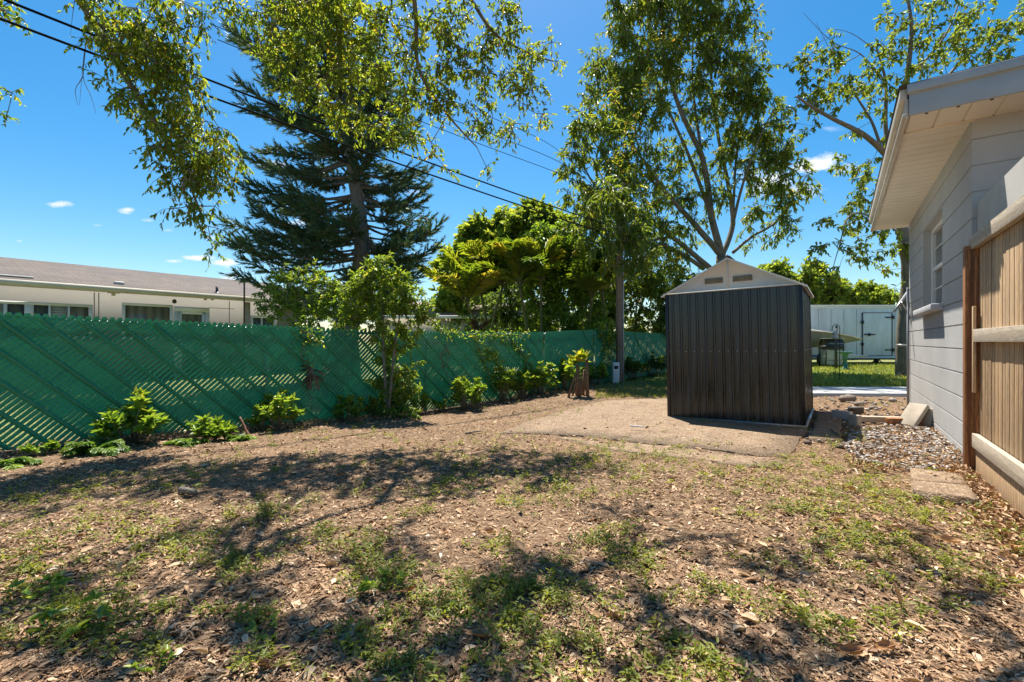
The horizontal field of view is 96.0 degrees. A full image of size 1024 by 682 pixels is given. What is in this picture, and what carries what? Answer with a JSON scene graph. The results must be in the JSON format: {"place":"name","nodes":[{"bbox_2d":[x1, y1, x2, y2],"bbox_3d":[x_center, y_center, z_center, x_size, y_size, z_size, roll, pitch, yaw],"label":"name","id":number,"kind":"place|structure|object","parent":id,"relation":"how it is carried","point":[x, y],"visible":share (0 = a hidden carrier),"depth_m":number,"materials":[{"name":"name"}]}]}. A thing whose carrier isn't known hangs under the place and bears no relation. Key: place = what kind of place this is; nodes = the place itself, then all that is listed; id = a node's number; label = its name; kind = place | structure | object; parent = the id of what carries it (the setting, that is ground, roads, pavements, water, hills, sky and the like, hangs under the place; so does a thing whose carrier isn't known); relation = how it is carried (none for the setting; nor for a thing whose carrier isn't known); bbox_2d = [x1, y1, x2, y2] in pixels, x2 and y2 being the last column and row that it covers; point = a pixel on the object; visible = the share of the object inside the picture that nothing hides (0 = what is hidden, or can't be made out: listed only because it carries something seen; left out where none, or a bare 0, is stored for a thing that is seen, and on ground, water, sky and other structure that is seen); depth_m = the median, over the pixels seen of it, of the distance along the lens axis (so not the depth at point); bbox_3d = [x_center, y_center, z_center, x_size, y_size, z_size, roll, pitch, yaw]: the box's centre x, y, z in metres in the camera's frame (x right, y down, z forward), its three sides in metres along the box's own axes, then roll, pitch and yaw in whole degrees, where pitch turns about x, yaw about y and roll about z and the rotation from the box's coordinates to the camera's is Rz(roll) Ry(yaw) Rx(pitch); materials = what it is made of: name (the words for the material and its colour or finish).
{"place":"outdoors","nodes":[
{"label":"outdoors","id":0,"kind":"place"},
{"bbox_2d":[0,257,306,384],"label":"neighbour house","id":1,"kind":"structure","parent":0,"point":[33,287],"depth_m":13.21,"materials":[{"name":"beige paint"}]},
{"bbox_2d":[0,300,92,338],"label":"window","id":2,"kind":"structure","parent":1,"relation":"in","point":[22,307],"depth_m":11.62,"materials":[{"name":"glass"}]},
{"bbox_2d":[122,302,172,338],"bbox_3d":[-10.469,-0.559,13.258,0.060,1.018,1.181,0,0,37],"label":"window","id":3,"kind":"structure","parent":1,"relation":"in","point":[139,311],"depth_m":13.23,"materials":[{"name":"glass"}]},
{"bbox_2d":[173,306,208,377],"bbox_3d":[-9.816,0.030,14.129,0.070,2.140,0.934,0,0,37],"label":"door","id":4,"kind":"structure","parent":1,"relation":"in","point":[180,313],"depth_m":14.09,"materials":[{"name":"white paint"}]},
{"bbox_2d":[250,315,275,336],"bbox_3d":[-8.540,-0.429,15.830,0.060,0.858,0.831,0,0,37],"label":"window","id":5,"kind":"structure","parent":1,"relation":"in","point":[257,320],"depth_m":15.75,"materials":[{"name":"glass"}]},
{"bbox_2d":[376,302,544,361],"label":"house","id":6,"kind":"structure","parent":0,"point":[443,317],"depth_m":24.00,"materials":[{"name":"white"}]},
{"bbox_2d":[0,341,1023,681],"bbox_3d":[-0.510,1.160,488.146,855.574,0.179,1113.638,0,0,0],"label":"ground","id":7,"kind":"structure","parent":0,"point":[376,449],"depth_m":2.85,"materials":[{"name":"soil"}]},
{"bbox_2d":[0,456,42,469],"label":"fern","id":8,"kind":"object","parent":7,"relation":"on","point":[15,463],"visible":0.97,"depth_m":4.10,"materials":[{"name":"green plant"}]},
{"bbox_2d":[16,438,61,456],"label":"broadleaf shrub","id":9,"kind":"object","parent":7,"relation":"on","point":[51,446],"visible":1,"depth_m":4.48,"materials":[{"name":"green plant"}]},
{"bbox_2d":[7,569,73,599],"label":"seedling","id":10,"kind":"object","parent":7,"relation":"on","point":[60,578],"visible":0.98,"depth_m":1.99,"materials":[{"name":"green plant"}]},
{"bbox_2d":[23,589,114,643],"bbox_3d":[-1.658,1.056,1.732,0.251,0.105,0.236,0,0,31],"label":"seedling","id":11,"kind":"object","parent":7,"relation":"on","point":[102,610],"visible":0.98,"depth_m":1.74,"materials":[{"name":"green plant"}]},
{"bbox_2d":[59,435,131,456],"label":"fern","id":12,"kind":"object","parent":7,"relation":"on","point":[94,445],"visible":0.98,"depth_m":4.49,"materials":[{"name":"green plant"}]},
{"bbox_2d":[70,472,178,486],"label":"fallen branch","id":13,"kind":"object","parent":7,"relation":"on","point":[122,479],"visible":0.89,"depth_m":3.60,"materials":[{"name":"wood"}]},
{"bbox_2d":[86,386,170,443],"bbox_3d":[-4.108,0.803,4.951,0.700,0.625,0.648,0,0,22],"label":"broadleaf shrub","id":14,"kind":"object","parent":7,"relation":"on","point":[140,416],"visible":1,"depth_m":4.94,"materials":[{"name":"green plant"}]},
{"bbox_2d":[123,644,178,674],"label":"seedling","id":15,"kind":"object","parent":7,"relation":"on","point":[141,668],"visible":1,"depth_m":1.54,"materials":[{"name":"green plant"}]},
{"bbox_2d":[162,437,209,447],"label":"fern","id":16,"kind":"object","parent":7,"relation":"on","point":[185,442],"visible":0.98,"depth_m":4.96,"materials":[{"name":"green plant"}]},
{"bbox_2d":[178,486,198,495],"bbox_3d":[-2.292,1.062,3.261,0.144,0.068,0.059,0,0,0],"label":"rock","id":17,"kind":"object","parent":7,"relation":"on","point":[184,490],"visible":0.97,"depth_m":3.24,"materials":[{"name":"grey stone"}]},
{"bbox_2d":[184,413,238,439],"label":"broadleaf shrub","id":18,"kind":"object","parent":7,"relation":"on","point":[218,427],"visible":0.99,"depth_m":5.18,"materials":[{"name":"green plant"}]},
{"bbox_2d":[223,432,257,441],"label":"fern","id":19,"kind":"object","parent":7,"relation":"on","point":[233,438],"visible":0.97,"depth_m":5.25,"materials":[{"name":"green plant"}]},
{"bbox_2d":[242,404,269,431],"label":"broadleaf shrub","id":20,"kind":"object","parent":7,"relation":"on","point":[256,419],"visible":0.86,"depth_m":5.89,"materials":[{"name":"green plant"}]},
{"bbox_2d":[245,609,280,644],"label":"seedling","id":21,"kind":"object","parent":7,"relation":"on","point":[264,635],"visible":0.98,"depth_m":1.73,"materials":[{"name":"green plant"}]},
{"bbox_2d":[0,312,543,450],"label":"slatted fence","id":22,"kind":"object","parent":7,"relation":"on","point":[73,387],"visible":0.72,"depth_m":5.70,"materials":[{"name":"green metal"}]},
{"bbox_2d":[293,304,324,371],"bbox_3d":[-2.928,-0.039,6.607,0.452,0.982,0.251,0,0,-27],"label":"vine","id":23,"kind":"object","parent":22,"relation":"attached to","point":[305,330],"visible":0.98,"depth_m":6.61,"materials":[{"name":"green plant"}]},
{"bbox_2d":[299,365,325,391],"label":"dead fern","id":24,"kind":"object","parent":22,"relation":"attached to","point":[309,379],"visible":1,"depth_m":6.56,"materials":[{"name":"brown plant"}]},
{"bbox_2d":[432,325,535,394],"bbox_3d":[-0.428,0.391,9.104,0.411,1.410,2.628,0,0,44],"label":"vine","id":25,"kind":"object","parent":22,"relation":"attached to","point":[493,352],"visible":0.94,"depth_m":9.15,"materials":[{"name":"green plant"}]},
{"bbox_2d":[0,0,567,271],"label":"oak tree","id":26,"kind":"object","parent":7,"relation":"on","point":[142,43],"visible":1,"depth_m":5.83,"materials":[{"name":"green plant"}]},
{"bbox_2d":[259,388,308,430],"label":"broadleaf shrub","id":27,"kind":"object","parent":7,"relation":"on","point":[277,408],"visible":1,"depth_m":5.95,"materials":[{"name":"green plant"}]},
{"bbox_2d":[250,258,350,403],"bbox_3d":[-3.604,-0.110,7.906,1.750,2.653,0.802,0,0,11],"label":"sapling","id":28,"kind":"object","parent":7,"relation":"on","point":[278,297],"visible":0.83,"depth_m":7.84,"materials":[{"name":"green plant"}]},
{"bbox_2d":[214,0,450,385],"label":"norfolk pine","id":29,"kind":"object","parent":7,"relation":"on","point":[320,236],"visible":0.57,"depth_m":11.40,"materials":[{"name":"green plant"}]},
{"bbox_2d":[331,394,365,421],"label":"broadleaf shrub","id":30,"kind":"object","parent":7,"relation":"on","point":[351,407],"visible":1,"depth_m":6.75,"materials":[{"name":"green plant"}]},
{"bbox_2d":[363,396,385,417],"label":"broadleaf shrub","id":31,"kind":"object","parent":7,"relation":"on","point":[373,408],"visible":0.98,"depth_m":7.02,"materials":[{"name":"green plant"}]},
{"bbox_2d":[325,250,440,418],"bbox_3d":[-2.022,-0.009,7.280,1.829,2.925,0.794,0,0,0],"label":"sapling","id":32,"kind":"object","parent":7,"relation":"on","point":[362,289],"visible":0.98,"depth_m":7.21,"materials":[{"name":"green plant"}]},
{"bbox_2d":[356,565,409,591],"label":"seedling","id":33,"kind":"object","parent":7,"relation":"on","point":[365,585],"visible":0.98,"depth_m":2.02,"materials":[{"name":"green plant"}]},
{"bbox_2d":[408,391,431,413],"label":"broadleaf shrub","id":34,"kind":"object","parent":7,"relation":"on","point":[424,398],"visible":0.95,"depth_m":7.71,"materials":[{"name":"green plant"}]},
{"bbox_2d":[429,399,455,411],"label":"broadleaf shrub","id":35,"kind":"object","parent":7,"relation":"on","point":[441,406],"visible":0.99,"depth_m":8.04,"materials":[{"name":"green plant"}]},
{"bbox_2d":[441,601,473,619],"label":"seedling","id":36,"kind":"object","parent":7,"relation":"on","point":[462,606],"visible":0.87,"depth_m":1.85,"materials":[{"name":"green plant"}]},
{"bbox_2d":[432,318,501,375],"bbox_3d":[-1.279,0.233,12.950,1.724,1.763,1.325,0,0,-37],"label":"hedge shrub","id":37,"kind":"object","parent":7,"relation":"on","point":[450,325],"visible":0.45,"depth_m":12.95,"materials":[{"name":"green plant"}]},
{"bbox_2d":[414,234,520,371],"bbox_3d":[-0.888,-1.072,13.862,2.626,4.394,3.934,0,0,34],"label":"areca palm","id":38,"kind":"object","parent":7,"relation":"on","point":[468,277],"visible":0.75,"depth_m":13.34,"materials":[{"name":"green plant"}]},
{"bbox_2d":[449,375,486,409],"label":"broadleaf shrub","id":39,"kind":"object","parent":7,"relation":"on","point":[463,387],"visible":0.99,"depth_m":8.07,"materials":[{"name":"green plant"}]},
{"bbox_2d":[492,364,514,401],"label":"broadleaf shrub","id":40,"kind":"object","parent":7,"relation":"on","point":[502,383],"visible":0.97,"depth_m":9.11,"materials":[{"name":"green plant"}]},
{"bbox_2d":[427,193,581,332],"bbox_3d":[-0.085,-3.183,23.951,8.745,8.670,3.800,0,0,0],"label":"background tree","id":41,"kind":"object","parent":7,"relation":"on","point":[513,224],"visible":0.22,"depth_m":23.25,"materials":[{"name":"green plant"}]},
{"bbox_2d":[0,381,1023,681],"bbox_3d":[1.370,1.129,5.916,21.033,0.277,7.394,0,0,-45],"label":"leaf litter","id":42,"kind":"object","parent":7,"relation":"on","point":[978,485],"visible":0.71,"depth_m":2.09,"materials":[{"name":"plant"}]},
{"bbox_2d":[60,664,86,671],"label":"fallen leaf","id":43,"kind":"object","parent":42,"relation":"on","point":[81,667],"visible":1,"depth_m":1.53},
{"bbox_2d":[240,658,273,666],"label":"fallen leaf","id":44,"kind":"object","parent":42,"relation":"on","point":[264,661],"visible":1,"depth_m":1.55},
{"bbox_2d":[454,627,495,637],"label":"fallen leaf","id":45,"kind":"object","parent":42,"relation":"on","point":[477,632],"visible":0.93,"depth_m":1.68,"materials":[{"name":"plant"}]},
{"bbox_2d":[755,634,762,653],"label":"fallen leaf","id":46,"kind":"object","parent":42,"relation":"on","point":[758,644],"visible":1,"depth_m":1.63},
{"bbox_2d":[826,643,871,654],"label":"fallen leaf","id":47,"kind":"object","parent":42,"relation":"on","point":[850,648],"visible":1,"depth_m":1.60,"materials":[{"name":"plant"}]},
{"bbox_2d":[0,377,1023,681],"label":"ground weeds","id":48,"kind":"object","parent":7,"relation":"on","point":[514,591],"visible":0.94,"depth_m":2.05,"materials":[{"name":"green plant"}]},
{"bbox_2d":[509,370,534,398],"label":"broadleaf shrub","id":49,"kind":"object","parent":7,"relation":"on","point":[524,383],"visible":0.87,"depth_m":9.51,"materials":[{"name":"green plant"}]},
{"bbox_2d":[473,231,573,363],"bbox_3d":[0.515,-1.140,13.502,2.423,4.510,3.068,0,0,43],"label":"tree","id":50,"kind":"object","parent":7,"relation":"on","point":[530,256],"visible":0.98,"depth_m":13.04,"materials":[{"name":"green plant"}]},
{"bbox_2d":[469,319,490,332],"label":"dead palm frond","id":51,"kind":"object","parent":50,"relation":"attached to","point":[473,323],"visible":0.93,"depth_m":12.16,"materials":[{"name":"brown plant"}]},
{"bbox_2d":[463,277,615,369],"bbox_3d":[1.116,-0.859,15.780,4.892,4.023,3.563,0,0,-31],"label":"glossy shrub","id":52,"kind":"object","parent":7,"relation":"on","point":[509,303],"visible":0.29,"depth_m":15.47,"materials":[{"name":"green plant"}]},
{"bbox_2d":[520,360,560,394],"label":"broadleaf shrub","id":53,"kind":"object","parent":7,"relation":"on","point":[540,378],"visible":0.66,"depth_m":9.91,"materials":[{"name":"green plant"}]},
{"bbox_2d":[515,217,615,348],"bbox_3d":[1.653,-1.384,14.421,3.281,4.970,2.071,0,0,0],"label":"glossy shrub","id":54,"kind":"object","parent":7,"relation":"on","point":[553,294],"visible":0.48,"depth_m":14.06,"materials":[{"name":"green plant"}]},
{"bbox_2d":[549,356,582,389],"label":"broadleaf shrub","id":55,"kind":"object","parent":7,"relation":"on","point":[566,375],"visible":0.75,"depth_m":10.54,"materials":[{"name":"green plant"}]},
{"bbox_2d":[543,329,594,390],"bbox_3d":[1.385,0.481,11.156,1.982,1.556,0.127,0,0,-44],"label":"slatted fence","id":56,"kind":"object","parent":7,"relation":"on","point":[564,344],"visible":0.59,"depth_m":10.97,"materials":[{"name":"green metal"}]},
{"bbox_2d":[564,348,595,397],"bbox_3d":[1.370,0.659,9.622,0.604,1.063,0.546,0,0,42],"label":"cut stump","id":57,"kind":"object","parent":7,"relation":"on","point":[580,388],"visible":0.94,"depth_m":9.59,"materials":[{"name":"brown plant"}]},
{"bbox_2d":[581,361,609,385],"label":"broadleaf shrub","id":58,"kind":"object","parent":7,"relation":"on","point":[601,369],"visible":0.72,"depth_m":11.42,"materials":[{"name":"green plant"}]},
{"bbox_2d":[559,241,635,355],"bbox_3d":[2.460,-0.866,13.437,2.764,4.000,2.197,0,0,-34],"label":"areca palm","id":59,"kind":"object","parent":7,"relation":"on","point":[578,275],"visible":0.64,"depth_m":12.93,"materials":[{"name":"green plant"}]},
{"bbox_2d":[612,362,618,382],"bbox_3d":[2.734,0.840,12.145,0.170,0.560,0.151,0,0,0],"label":"utility box","id":60,"kind":"object","parent":7,"relation":"on","point":[615,372],"visible":0.77,"depth_m":12.08,"materials":[{"name":"white paint"}]},
{"bbox_2d":[616,214,623,381],"bbox_3d":[2.894,-1.225,12.400,0.210,4.852,0.210,0,0,0],"label":"utility pole","id":61,"kind":"object","parent":7,"relation":"on","point":[620,317],"visible":0.59,"depth_m":12.31,"materials":[{"name":"brown wood"}]},
{"bbox_2d":[0,17,598,230],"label":"overhead wire","id":62,"kind":"object","parent":61,"relation":"attached to","point":[66,43],"visible":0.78,"depth_m":6.73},
{"bbox_2d":[3,0,603,223],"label":"overhead wire","id":63,"kind":"object","parent":61,"relation":"attached to","point":[77,28],"visible":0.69,"depth_m":6.58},
{"bbox_2d":[212,24,598,189],"bbox_3d":[-1.273,-4.550,10.404,9.237,1.912,0.475,0,0,-28],"label":"overhead wire","id":64,"kind":"object","parent":61,"relation":"attached to","point":[429,110],"visible":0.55,"depth_m":10.49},
{"bbox_2d":[218,39,597,194],"bbox_3d":[-1.236,-4.408,10.402,9.109,1.663,0.474,0,0,-29],"label":"overhead wire","id":65,"kind":"object","parent":61,"relation":"attached to","point":[433,126],"visible":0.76,"depth_m":10.53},
{"bbox_2d":[360,58,602,189],"bbox_3d":[-0.180,-4.577,10.955,6.839,1.930,0.598,0,0,-30],"label":"overhead wire","id":66,"kind":"object","parent":61,"relation":"attached to","point":[521,130],"visible":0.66,"depth_m":11.77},
{"bbox_2d":[593,330,665,383],"bbox_3d":[5.754,0.470,16.419,0.143,1.535,11.837,0,0,39],"label":"slatted fence","id":67,"kind":"object","parent":7,"relation":"on","point":[639,342],"visible":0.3,"depth_m":13.79,"materials":[{"name":"green metal"}]},
{"bbox_2d":[585,314,625,366],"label":"vine","id":68,"kind":"object","parent":67,"relation":"attached to","point":[610,332],"visible":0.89,"depth_m":12.17,"materials":[{"name":"green plant"}]},
{"bbox_2d":[624,356,650,379],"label":"broadleaf shrub","id":69,"kind":"object","parent":7,"relation":"on","point":[632,366],"visible":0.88,"depth_m":12.85,"materials":[{"name":"green plant"}]},
{"bbox_2d":[585,244,696,355],"bbox_3d":[4.539,-1.192,16.220,5.236,4.594,2.260,0,0,0],"label":"glossy shrub","id":70,"kind":"object","parent":7,"relation":"on","point":[651,290],"visible":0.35,"depth_m":15.84,"materials":[{"name":"green plant"}]},
{"bbox_2d":[500,399,808,458],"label":"patio slab","id":71,"kind":"structure","parent":7,"relation":"on","point":[651,413],"depth_m":5.77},
{"bbox_2d":[661,256,813,427],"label":"garden shed","id":72,"kind":"structure","parent":71,"relation":"on","point":[738,342],"depth_m":6.28,"materials":[{"name":"black metal"}]},
{"bbox_2d":[555,437,785,469],"bbox_3d":[1.427,1.147,4.707,2.354,0.104,0.480,0,0,32],"label":"patio edge","id":73,"kind":"object","parent":7,"relation":"on","point":[744,460],"visible":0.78,"depth_m":4.48,"materials":[{"name":"concrete"}]},
{"bbox_2d":[552,0,825,306],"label":"shade tree","id":74,"kind":"object","parent":7,"relation":"on","point":[635,239],"visible":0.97,"depth_m":16.88,"materials":[{"name":"green plant"}]},
{"bbox_2d":[751,255,855,304],"bbox_3d":[16.989,-2.149,30.078,10.212,6.822,3.084,0,0,0],"label":"background tree","id":75,"kind":"object","parent":7,"relation":"on","point":[822,285],"visible":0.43,"depth_m":29.33,"materials":[{"name":"green plant"}]},
{"bbox_2d":[832,410,852,419],"bbox_3d":[4.645,1.040,6.483,0.120,0.120,0.220,3,-2,-34],"label":"edging block","id":76,"kind":"object","parent":7,"relation":"on","point":[843,415],"depth_m":6.44,"materials":[{"name":"concrete"}]},
{"bbox_2d":[838,394,856,402],"bbox_3d":[6.089,1.054,8.356,0.314,0.197,0.227,0,0,23],"label":"rock","id":77,"kind":"object","parent":7,"relation":"on","point":[847,397],"visible":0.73,"depth_m":8.29,"materials":[{"name":"stone"}]},
{"bbox_2d":[811,305,897,363],"bbox_3d":[17.500,-0.307,23.170,9.040,2.815,2.520,0,0,0],"label":"enclosed trailer","id":78,"kind":"object","parent":7,"relation":"on","point":[873,327],"visible":0.27,"depth_m":22.00,"materials":[{"name":"white paint"}]},
{"bbox_2d":[848,414,861,427],"bbox_3d":[4.424,1.030,5.942,0.090,0.160,0.110,0,3,-23],"label":"edging block","id":79,"kind":"object","parent":7,"relation":"on","point":[855,419],"depth_m":5.91,"materials":[{"name":"concrete"}]},
{"bbox_2d":[848,406,863,413],"bbox_3d":[5.219,1.050,6.995,0.220,0.100,0.100,0,0,-17],"label":"edging block","id":80,"kind":"object","parent":7,"relation":"on","point":[857,410],"depth_m":6.95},
{"bbox_2d":[826,278,899,304],"bbox_3d":[22.815,-1.461,30.106,5.662,5.303,2.818,0,0,0],"label":"background tree","id":81,"kind":"object","parent":7,"relation":"on","point":[869,293],"visible":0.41,"depth_m":29.44,"materials":[{"name":"green plant"}]},
{"bbox_2d":[767,398,962,469],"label":"gravel","id":82,"kind":"structure","parent":7,"relation":"on","point":[882,435],"depth_m":4.97,"materials":[{"name":"gravel"}]},
{"bbox_2d":[861,416,899,422],"bbox_3d":[4.887,1.050,6.188,0.620,0.080,0.090,0,0,7],"label":"edging timber","id":83,"kind":"object","parent":7,"relation":"on","point":[876,419],"visible":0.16,"depth_m":6.16,"materials":[{"name":"brown wood"}]},
{"bbox_2d":[859,458,908,468],"bbox_3d":[3.251,1.077,4.038,0.037,0.036,0.351,0,0,-37],"label":"edging","id":84,"kind":"object","parent":7,"relation":"on","point":[874,461],"visible":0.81,"depth_m":4.04,"materials":[{"name":"brown"}]},
{"bbox_2d":[867,639,901,649],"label":"fallen leaf","id":85,"kind":"object","parent":7,"relation":"on","point":[883,644],"visible":1,"depth_m":1.62,"materials":[{"name":"plant"}]},
{"bbox_2d":[783,0,1023,376],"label":"tall thin tree","id":86,"kind":"object","parent":7,"relation":"on","point":[954,39],"visible":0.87,"depth_m":14.10,"materials":[{"name":"green plant"}]},
{"bbox_2d":[885,417,921,424],"bbox_3d":[5.113,1.050,6.019,0.400,0.090,0.090,0,0,6],"label":"edging timber","id":87,"kind":"object","parent":7,"relation":"on","point":[893,420],"visible":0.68,"depth_m":5.99,"materials":[{"name":"brown wood"}]},
{"bbox_2d":[899,403,929,425],"bbox_3d":[5.173,0.960,5.950,0.060,0.360,0.220,43,-10,-11],"label":"concrete slab","id":88,"kind":"object","parent":7,"relation":"on","point":[913,414],"depth_m":5.91,"materials":[{"name":"concrete"}]},
{"bbox_2d":[921,408,933,427],"bbox_3d":[5.330,0.980,5.950,0.050,0.270,0.220,8,6,-6],"label":"concrete slab","id":89,"kind":"object","parent":7,"relation":"on","point":[927,419],"depth_m":5.88,"materials":[{"name":"concrete"}]},
{"bbox_2d":[910,468,967,484],"bbox_3d":[3.322,1.112,3.606,0.318,0.102,0.445,0,0,37],"label":"stepping paver","id":90,"kind":"object","parent":7,"relation":"on","point":[920,475],"visible":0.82,"depth_m":3.61,"materials":[{"name":"concrete"}]},
{"bbox_2d":[911,480,978,507],"bbox_3d":[3.060,1.102,3.289,0.333,0.122,0.409,0,0,37],"label":"stepping paver","id":91,"kind":"object","parent":7,"relation":"on","point":[959,494],"visible":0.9,"depth_m":3.20,"materials":[{"name":"concrete"}]},
{"bbox_2d":[868,55,1023,454],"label":"block house","id":92,"kind":"structure","parent":7,"relation":"on","point":[953,155],"depth_m":4.75,"materials":[{"name":"paint"}]},
{"bbox_2d":[893,292,906,312],"bbox_3d":[6.555,-0.573,7.742,0.600,0.546,0.073,0,0,-32],"label":"hinged bracket","id":93,"kind":"object","parent":92,"relation":"attached to","point":[900,303],"visible":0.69,"depth_m":7.72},
{"bbox_2d":[931,219,941,303],"bbox_3d":[5.482,-0.990,5.849,0.060,1.110,1.480,0,0,35],"label":"window","id":94,"kind":"structure","parent":92,"relation":"in","point":[936,234],"depth_m":6.32,"materials":[{"name":"white paint"}]},
{"bbox_2d":[921,531,970,542],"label":"fallen leaf","id":95,"kind":"object","parent":7,"relation":"on","point":[948,538],"visible":1,"depth_m":2.48,"materials":[{"name":"plant"}]},
{"bbox_2d":[963,195,1023,519],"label":"wooden fence","id":96,"kind":"object","parent":7,"relation":"on","point":[993,353],"visible":0.94,"depth_m":3.39,"materials":[{"name":"brown wood"}]},
{"bbox_2d":[977,157,1023,230],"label":"masonry wall","id":97,"kind":"structure","parent":7,"relation":"on","point":[1003,193],"depth_m":3.47,"materials":[{"name":"paint"}]},
{"bbox_2d":[0,0,1023,340],"label":"sky","id":98,"kind":"structure","parent":0,"point":[71,189],"materials":[{"name":"blue"}]},
{"bbox_2d":[594,362,906,397],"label":"lawn","id":99,"kind":"structure","parent":0,"point":[656,379],"depth_m":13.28,"materials":[{"name":"plant"}]},
{"bbox_2d":[644,351,665,375],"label":"broadleaf shrub","id":100,"kind":"object","parent":99,"relation":"on","point":[660,364],"visible":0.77,"depth_m":14.26,"materials":[{"name":"green plant"}]},
{"bbox_2d":[818,338,844,366],"bbox_3d":[13.376,0.492,19.263,0.800,1.215,0.554,0,0,0],"label":"barbecue grill","id":101,"kind":"object","parent":99,"relation":"on","point":[827,353],"visible":0.77,"depth_m":19.10,"materials":[{"name":"black metal"}]},
{"bbox_2d":[811,330,867,365],"bbox_3d":[12.751,0.200,20.580,6.302,1.800,2.040,0,0,0],"label":"boat","id":102,"kind":"object","parent":99,"relation":"on","point":[816,335],"visible":0.21,"depth_m":20.07,"materials":[{"name":"white metal"}]},
{"bbox_2d":[838,352,852,368],"bbox_3d":[12.698,0.745,17.550,0.540,0.670,0.540,0,0,0],"label":"bird bath","id":103,"kind":"object","parent":99,"relation":"on","point":[845,355],"visible":0.87,"depth_m":17.49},
{"bbox_2d":[808,411,842,442],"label":"side path","id":104,"kind":"structure","parent":0,"point":[834,425],"depth_m":5.76,"materials":[{"name":"concrete"}]},
{"bbox_2d":[813,387,906,396],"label":"path","id":105,"kind":"structure","parent":0,"point":[865,391],"depth_m":9.49,"materials":[{"name":"concrete"}]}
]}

